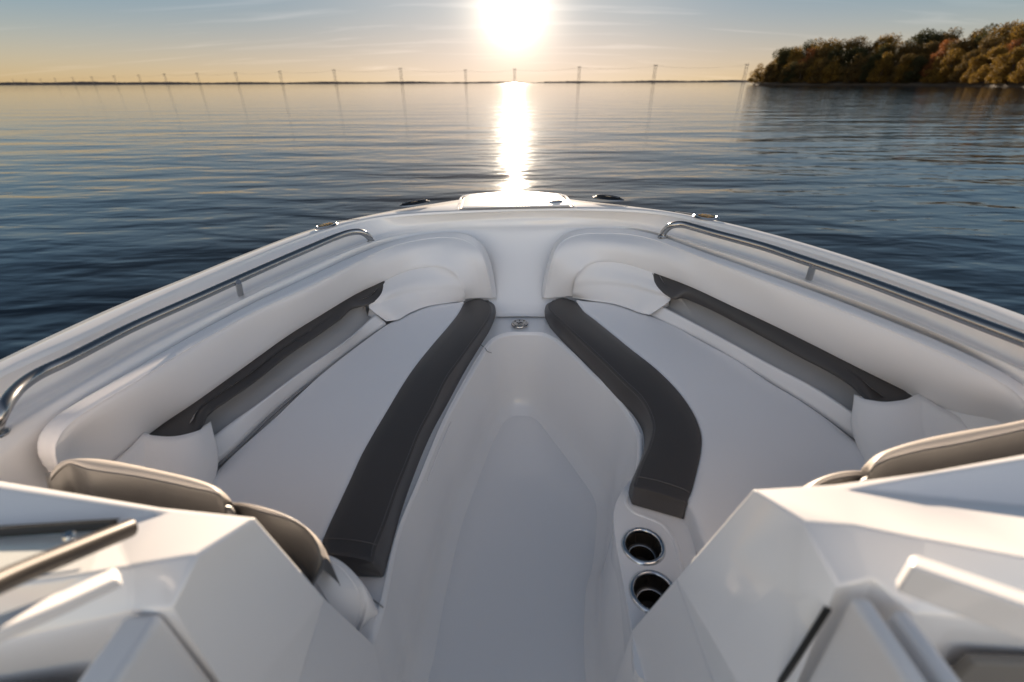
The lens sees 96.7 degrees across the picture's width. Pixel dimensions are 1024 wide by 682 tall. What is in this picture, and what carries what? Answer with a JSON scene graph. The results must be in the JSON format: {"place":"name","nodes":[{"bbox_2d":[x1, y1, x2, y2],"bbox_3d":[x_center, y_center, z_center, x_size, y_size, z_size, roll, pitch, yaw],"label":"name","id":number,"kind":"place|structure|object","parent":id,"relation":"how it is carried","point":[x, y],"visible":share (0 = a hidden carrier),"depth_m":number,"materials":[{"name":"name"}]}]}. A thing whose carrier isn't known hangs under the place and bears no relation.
{"place":"outdoors","nodes":[
{"label":"outdoors","id":0,"kind":"place"},
{"bbox_2d":[0,80,748,84],"bbox_3d":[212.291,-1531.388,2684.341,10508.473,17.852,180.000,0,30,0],"label":"shore","id":1,"kind":"structure","parent":0,"point":[175,83],"depth_m":2611.01,"materials":[{"name":"earth"},{"name":"tree foliage"}]},
{"bbox_2d":[0,82,1023,359],"bbox_3d":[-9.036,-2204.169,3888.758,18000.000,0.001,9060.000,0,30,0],"label":"water","id":2,"kind":"structure","parent":0,"point":[112,196],"depth_m":12.17,"materials":[{"name":"blue liquid"}]},
{"bbox_2d":[0,192,1023,681],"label":"motorboat","id":3,"kind":"object","parent":2,"relation":"on","point":[514,436],"visible":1,"depth_m":1.36,"materials":[{"name":"white plastic"}]},
{"bbox_2d":[79,615,210,681],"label":"console door","id":4,"kind":"structure","parent":3,"relation":"in","point":[143,648],"depth_m":0.56,"materials":[{"name":"white plastic"}]},
{"bbox_2d":[808,598,925,681],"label":"console door","id":5,"kind":"structure","parent":3,"relation":"in","point":[862,648],"depth_m":0.53,"materials":[{"name":"white plastic"}]},
{"bbox_2d":[886,610,959,681],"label":"console door","id":6,"kind":"structure","parent":3,"relation":"in","point":[925,657],"depth_m":0.51,"materials":[{"name":"white plastic"}]},
{"bbox_2d":[0,0,1023,82],"label":"sky","id":7,"kind":"structure","parent":0,"point":[44,40],"materials":[{"name":"blue"}]},
{"bbox_2d":[752,80,1023,86],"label":"wooded point ground","id":8,"kind":"structure","parent":0,"point":[1004,84],"depth_m":223.44,"materials":[{"name":"brown soil"}]},
{"bbox_2d":[747,63,764,82],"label":"tree","id":9,"kind":"object","parent":8,"relation":"on","point":[758,76],"visible":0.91,"depth_m":339.43,"materials":[{"name":"brown plant"}]},
{"bbox_2d":[760,66,774,82],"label":"tree","id":10,"kind":"object","parent":8,"relation":"on","point":[767,74],"visible":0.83,"depth_m":324.24,"materials":[{"name":"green plant"}]},
{"bbox_2d":[761,62,777,82],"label":"tree","id":11,"kind":"object","parent":8,"relation":"on","point":[772,65],"visible":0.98,"depth_m":321.63,"materials":[{"name":"green plant"}]},
{"bbox_2d":[765,58,782,81],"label":"tree","id":12,"kind":"object","parent":8,"relation":"on","point":[777,59],"visible":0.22,"depth_m":327.19,"materials":[{"name":"green plant"}]},
{"bbox_2d":[772,47,793,79],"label":"tree","id":13,"kind":"object","parent":8,"relation":"on","point":[782,56],"visible":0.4,"depth_m":322.46,"materials":[{"name":"green plant"}]},
{"bbox_2d":[776,62,795,82],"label":"tree","id":14,"kind":"object","parent":8,"relation":"on","point":[788,69],"visible":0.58,"depth_m":307.09,"materials":[{"name":"green plant"}]},
{"bbox_2d":[782,61,798,82],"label":"tree","id":15,"kind":"object","parent":8,"relation":"on","point":[790,76],"visible":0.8,"depth_m":302.20,"materials":[{"name":"green plant"}]},
{"bbox_2d":[779,45,805,78],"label":"tree","id":16,"kind":"object","parent":8,"relation":"on","point":[797,54],"visible":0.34,"depth_m":313.17,"materials":[{"name":"green plant"}]},
{"bbox_2d":[790,61,808,82],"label":"tree","id":17,"kind":"object","parent":8,"relation":"on","point":[799,68],"visible":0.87,"depth_m":298.31,"materials":[{"name":"green plant"}]},
{"bbox_2d":[792,39,816,59],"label":"tree","id":18,"kind":"object","parent":8,"relation":"on","point":[806,45],"visible":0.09,"depth_m":317.24,"materials":[{"name":"green plant"}]},
{"bbox_2d":[796,48,816,80],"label":"tree","id":19,"kind":"object","parent":8,"relation":"on","point":[809,54],"visible":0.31,"depth_m":298.99,"materials":[{"name":"green plant"}]},
{"bbox_2d":[796,37,824,76],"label":"tree","id":20,"kind":"object","parent":8,"relation":"on","point":[821,39],"visible":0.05,"depth_m":306.55,"materials":[{"name":"green plant"}]},
{"bbox_2d":[804,58,823,82],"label":"tree","id":21,"kind":"object","parent":8,"relation":"on","point":[809,70],"visible":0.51,"depth_m":286.89,"materials":[{"name":"green plant"}]},
{"bbox_2d":[797,45,832,78],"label":"tree","id":22,"kind":"object","parent":8,"relation":"on","point":[822,52],"visible":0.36,"depth_m":293.34,"materials":[{"name":"green plant"}]},
{"bbox_2d":[809,57,830,82],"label":"tree","id":23,"kind":"object","parent":8,"relation":"on","point":[815,77],"visible":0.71,"depth_m":280.30,"materials":[{"name":"green plant"}]},
{"bbox_2d":[815,37,840,67],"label":"tree","id":24,"kind":"object","parent":8,"relation":"on","point":[826,44],"visible":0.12,"depth_m":297.80,"materials":[{"name":"green plant"}]},
{"bbox_2d":[819,56,842,82],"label":"tree","id":25,"kind":"object","parent":8,"relation":"on","point":[830,75],"visible":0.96,"depth_m":273.34,"materials":[{"name":"green plant"}]},
{"bbox_2d":[823,47,845,80],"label":"tree","id":26,"kind":"object","parent":8,"relation":"on","point":[833,53],"visible":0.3,"depth_m":282.81,"materials":[{"name":"green plant"}]},
{"bbox_2d":[829,38,851,69],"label":"tree","id":27,"kind":"object","parent":8,"relation":"on","point":[837,45],"visible":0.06,"depth_m":290.48,"materials":[{"name":"green plant"}]},
{"bbox_2d":[837,46,860,81],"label":"tree","id":28,"kind":"object","parent":8,"relation":"on","point":[847,59],"visible":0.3,"depth_m":272.20,"materials":[{"name":"green plant"}]},
{"bbox_2d":[838,53,862,82],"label":"tree","id":29,"kind":"object","parent":8,"relation":"on","point":[851,68],"visible":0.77,"depth_m":260.15,"materials":[{"name":"green plant"}]},
{"bbox_2d":[835,35,870,74],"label":"tree","id":30,"kind":"object","parent":8,"relation":"on","point":[854,43],"visible":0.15,"depth_m":280.62,"materials":[{"name":"green plant"}]},
{"bbox_2d":[843,47,869,80],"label":"tree","id":31,"kind":"object","parent":8,"relation":"on","point":[863,51],"visible":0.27,"depth_m":267.49,"materials":[{"name":"green plant"}]},
{"bbox_2d":[851,54,870,82],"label":"tree","id":32,"kind":"object","parent":8,"relation":"on","point":[858,73],"visible":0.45,"depth_m":256.49,"materials":[{"name":"green plant"}]},
{"bbox_2d":[859,40,876,64],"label":"tree","id":33,"kind":"object","parent":8,"relation":"on","point":[869,48],"visible":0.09,"depth_m":270.73,"materials":[{"name":"green plant"}]},
{"bbox_2d":[858,53,883,82],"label":"tree","id":34,"kind":"object","parent":8,"relation":"on","point":[870,65],"visible":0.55,"depth_m":248.71,"materials":[{"name":"green plant"}]},
{"bbox_2d":[861,42,895,75],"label":"tree","id":35,"kind":"object","parent":8,"relation":"on","point":[883,50],"visible":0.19,"depth_m":247.91,"materials":[{"name":"green plant"}]},
{"bbox_2d":[866,51,893,82],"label":"tree","id":36,"kind":"object","parent":8,"relation":"on","point":[877,75],"visible":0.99,"depth_m":241.97,"materials":[{"name":"green plant"}]},
{"bbox_2d":[863,32,902,63],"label":"tree","id":37,"kind":"object","parent":8,"relation":"on","point":[886,39],"visible":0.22,"depth_m":261.34,"materials":[{"name":"green plant"}]},
{"bbox_2d":[873,42,898,73],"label":"tree","id":38,"kind":"object","parent":8,"relation":"on","point":[895,45],"visible":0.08,"depth_m":249.28,"materials":[{"name":"green plant"}]},
{"bbox_2d":[882,40,918,79],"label":"tree","id":39,"kind":"object","parent":8,"relation":"on","point":[904,49],"visible":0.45,"depth_m":239.54,"materials":[{"name":"green plant"}]},
{"bbox_2d":[887,54,916,83],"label":"tree","id":40,"kind":"object","parent":8,"relation":"on","point":[892,77],"visible":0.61,"depth_m":229.03,"materials":[{"name":"green plant"}]},
{"bbox_2d":[892,56,918,82],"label":"tree","id":41,"kind":"object","parent":8,"relation":"on","point":[904,67],"visible":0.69,"depth_m":226.44,"materials":[{"name":"green plant"}]},
{"bbox_2d":[901,55,930,82],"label":"tree","id":42,"kind":"object","parent":8,"relation":"on","point":[912,74],"visible":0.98,"depth_m":221.42,"materials":[{"name":"green plant"}]},
{"bbox_2d":[889,28,943,73],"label":"tree","id":43,"kind":"object","parent":8,"relation":"on","point":[921,37],"visible":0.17,"depth_m":236.07,"materials":[{"name":"green plant"}]},
{"bbox_2d":[902,43,937,80],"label":"tree","id":44,"kind":"object","parent":8,"relation":"on","point":[920,50],"visible":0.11,"depth_m":229.35,"materials":[{"name":"green plant"}]},
{"bbox_2d":[913,40,942,81],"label":"tree","id":45,"kind":"object","parent":8,"relation":"on","point":[928,51],"visible":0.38,"depth_m":222.94,"materials":[{"name":"brown plant"}]},
{"bbox_2d":[919,56,944,82],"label":"tree","id":46,"kind":"object","parent":8,"relation":"on","point":[936,66],"visible":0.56,"depth_m":210.13,"materials":[{"name":"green plant"}]},
{"bbox_2d":[919,30,951,64],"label":"tree","id":47,"kind":"object","parent":8,"relation":"on","point":[935,37],"visible":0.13,"depth_m":228.93,"materials":[{"name":"green plant"}]},
{"bbox_2d":[919,38,961,80],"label":"tree","id":48,"kind":"object","parent":8,"relation":"on","point":[943,53],"visible":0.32,"depth_m":213.49,"materials":[{"name":"brown plant"}]},
{"bbox_2d":[928,47,966,82],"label":"tree","id":49,"kind":"object","parent":8,"relation":"on","point":[941,76],"visible":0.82,"depth_m":202.54,"materials":[{"name":"brown plant"}]},
{"bbox_2d":[932,26,965,62],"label":"tree","id":50,"kind":"object","parent":8,"relation":"on","point":[950,35],"visible":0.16,"depth_m":219.68,"materials":[{"name":"green plant"}]},
{"bbox_2d":[932,37,978,81],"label":"tree","id":51,"kind":"object","parent":8,"relation":"on","point":[964,45],"visible":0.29,"depth_m":202.21,"materials":[{"name":"green plant"}]},
{"bbox_2d":[947,49,981,82],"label":"tree","id":52,"kind":"object","parent":8,"relation":"on","point":[962,65],"visible":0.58,"depth_m":193.41,"materials":[{"name":"brown plant"}]},
{"bbox_2d":[948,33,997,81],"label":"tree","id":53,"kind":"object","parent":8,"relation":"on","point":[993,34],"visible":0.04,"depth_m":194.05,"materials":[{"name":"green plant"}]},
{"bbox_2d":[959,54,988,83],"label":"tree","id":54,"kind":"object","parent":8,"relation":"on","point":[975,62],"visible":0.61,"depth_m":185.91,"materials":[{"name":"brown plant"}]},
{"bbox_2d":[958,23,1000,62],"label":"tree","id":55,"kind":"object","parent":8,"relation":"on","point":[985,33],"visible":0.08,"depth_m":198.10,"materials":[{"name":"green plant"}]},
{"bbox_2d":[966,27,998,50],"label":"tree","id":56,"kind":"object","parent":8,"relation":"on","point":[977,33],"visible":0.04,"depth_m":206.99,"materials":[{"name":"green plant"}]},
{"bbox_2d":[967,35,1004,80],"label":"tree","id":57,"kind":"object","parent":8,"relation":"on","point":[993,43],"visible":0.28,"depth_m":185.88,"materials":[{"name":"brown plant"}]},
{"bbox_2d":[968,44,1008,85],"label":"tree","id":58,"kind":"object","parent":8,"relation":"on","point":[983,71],"visible":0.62,"depth_m":176.77,"materials":[{"name":"brown plant"}]},
{"bbox_2d":[963,19,1023,68],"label":"tree","id":59,"kind":"object","parent":8,"relation":"on","point":[1004,30],"visible":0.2,"depth_m":189.97,"materials":[{"name":"brown plant"}]},
{"bbox_2d":[984,50,1014,85],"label":"tree","id":60,"kind":"object","parent":8,"relation":"on","point":[1002,58],"visible":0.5,"depth_m":171.40,"materials":[{"name":"brown plant"}]},
{"bbox_2d":[990,46,1023,83],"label":"tree","id":61,"kind":"object","parent":8,"relation":"on","point":[1002,77],"visible":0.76,"depth_m":167.67,"materials":[{"name":"brown plant"}]},
{"bbox_2d":[995,39,1023,67],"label":"tree","id":62,"kind":"object","parent":8,"relation":"on","point":[1013,44],"visible":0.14,"depth_m":174.32,"materials":[{"name":"brown plant"}]},
{"bbox_2d":[995,39,1023,77],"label":"tree","id":63,"kind":"object","parent":8,"relation":"on","point":[1020,46],"visible":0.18,"depth_m":167.90,"materials":[{"name":"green plant"}]},
{"bbox_2d":[1001,22,1023,50],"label":"tree","id":64,"kind":"object","parent":8,"relation":"on","point":[1017,31],"visible":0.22,"depth_m":177.02,"materials":[{"name":"brown plant"}]},
{"bbox_2d":[1007,58,1023,83],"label":"tree","id":65,"kind":"object","parent":8,"relation":"on","point":[1019,76],"visible":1,"depth_m":160.89,"materials":[{"name":"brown plant"}]},
{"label":"power pylon","id":66,"kind":"object","parent":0,"visible":0},
{"bbox_2d":[88,65,744,77],"bbox_3d":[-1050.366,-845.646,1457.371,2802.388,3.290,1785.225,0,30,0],"label":"power cable","id":67,"kind":"object","parent":66,"relation":"hanging from","point":[413,70],"visible":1,"depth_m":848.53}
]}

